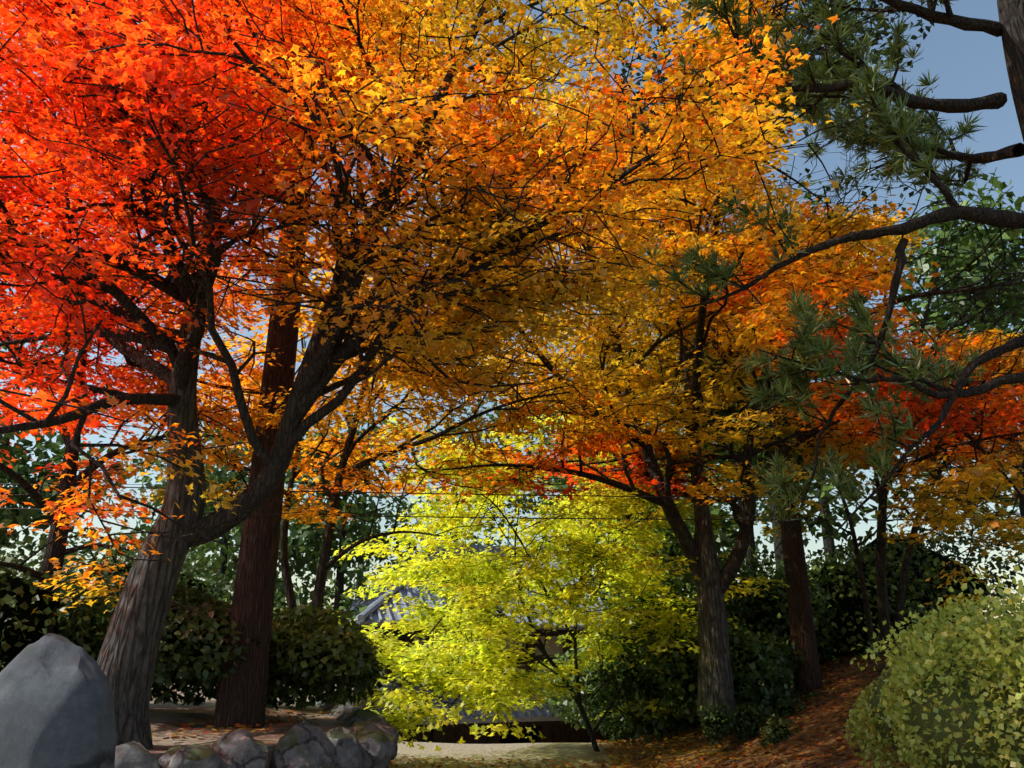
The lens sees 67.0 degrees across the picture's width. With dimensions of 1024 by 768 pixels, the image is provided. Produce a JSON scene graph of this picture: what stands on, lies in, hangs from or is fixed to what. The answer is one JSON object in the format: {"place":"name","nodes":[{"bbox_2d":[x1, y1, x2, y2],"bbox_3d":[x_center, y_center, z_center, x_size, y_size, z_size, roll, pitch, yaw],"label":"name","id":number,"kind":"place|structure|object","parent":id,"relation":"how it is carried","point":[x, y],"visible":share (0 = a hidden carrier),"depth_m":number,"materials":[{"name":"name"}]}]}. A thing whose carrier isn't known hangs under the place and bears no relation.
{"place":"outdoors","nodes":[
{"label":"outdoors","id":0,"kind":"place"},
{"bbox_2d":[0,275,303,634],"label":"maple","id":1,"kind":"object","parent":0,"point":[233,438],"depth_m":8.41,"materials":[{"name":"red plant"}]},
{"bbox_2d":[34,105,665,625],"bbox_3d":[-1.790,0.297,10.775,7.103,6.922,6.226,-13,-23,31],"label":"maple","id":2,"kind":"object","parent":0,"point":[402,435],"depth_m":10.43,"materials":[{"name":"orange plant"}]},
{"bbox_2d":[212,0,634,728],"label":"cedar","id":3,"kind":"object","parent":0,"point":[241,696],"depth_m":8.52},
{"bbox_2d":[0,0,881,748],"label":"maple","id":4,"kind":"object","parent":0,"point":[120,66],"depth_m":6.57,"materials":[{"name":"orange plant"}]},
{"bbox_2d":[0,482,1021,520],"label":"wires","id":5,"kind":"object","parent":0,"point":[542,495],"visible":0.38,"depth_m":10.70,"materials":[{"name":"black metal"}]},
{"bbox_2d":[0,0,1023,669],"label":"sky","id":6,"kind":"structure","parent":0,"point":[968,64],"materials":[{"name":"blue"}]},
{"bbox_2d":[388,620,989,767],"bbox_3d":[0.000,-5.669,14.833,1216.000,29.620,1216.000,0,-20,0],"label":"ground","id":7,"kind":"structure","parent":0,"point":[533,754],"depth_m":12.41,"materials":[{"name":"brown soil"}]},
{"bbox_2d":[0,633,115,767],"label":"monument stone","id":8,"kind":"object","parent":7,"relation":"on","point":[56,703],"visible":1,"depth_m":3.54,"materials":[{"name":"grey stone"}]},
{"bbox_2d":[147,675,361,767],"bbox_3d":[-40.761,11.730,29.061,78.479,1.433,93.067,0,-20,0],"label":"bed","id":9,"kind":"object","parent":7,"relation":"on","point":[170,714],"visible":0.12,"depth_m":8.32,"materials":[{"name":"brown soil"}]},
{"bbox_2d":[114,685,398,767],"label":"boulder wall","id":10,"kind":"structure","parent":7,"relation":"on","point":[368,738],"depth_m":6.36,"materials":[{"name":"stone"}]},
{"bbox_2d":[327,532,622,743],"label":"temple gate","id":11,"kind":"structure","parent":7,"relation":"on","point":[554,729],"depth_m":22.66,"materials":[{"name":"grey wood"}]},
{"bbox_2d":[0,538,990,743],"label":"shrub","id":12,"kind":"object","parent":7,"relation":"on","point":[845,605],"visible":0.3,"depth_m":15.36,"materials":[{"name":"green plant"}]},
{"bbox_2d":[0,169,1023,748],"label":"evergreens","id":13,"kind":"object","parent":7,"relation":"on","point":[358,669],"depth_m":16.26,"materials":[{"name":"green plant"}]},
{"bbox_2d":[151,655,894,767],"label":"fallen leaves","id":14,"kind":"object","parent":7,"relation":"on","point":[208,720],"visible":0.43,"depth_m":11.86,"materials":[{"name":"orange plant"}]},
{"bbox_2d":[331,405,788,751],"bbox_3d":[0.351,3.247,14.208,8.654,6.746,6.340,0,-20,0],"label":"maple","id":15,"kind":"object","parent":7,"relation":"on","point":[639,571],"depth_m":13.27,"materials":[{"name":"yellow plant"}]},
{"bbox_2d":[290,0,1023,717],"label":"maple","id":16,"kind":"object","parent":7,"relation":"on","point":[754,318],"depth_m":11.95,"materials":[{"name":"orange plant"}]},
{"bbox_2d":[524,0,959,695],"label":"cedar","id":17,"kind":"object","parent":7,"relation":"on","point":[808,679],"depth_m":14.30,"materials":[{"name":"brown plant"}]},
{"bbox_2d":[713,167,1023,649],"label":"maple","id":18,"kind":"object","parent":7,"relation":"on","point":[978,478],"depth_m":12.49,"materials":[{"name":"orange plant"}]},
{"bbox_2d":[844,565,1023,767],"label":"hedge","id":19,"kind":"object","parent":7,"relation":"on","point":[937,644],"depth_m":5.34,"materials":[{"name":"green plant"}]},
{"bbox_2d":[641,0,1023,556],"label":"pine","id":20,"kind":"object","parent":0,"point":[904,123],"depth_m":7.89,"materials":[{"name":"green plant"}]}
]}

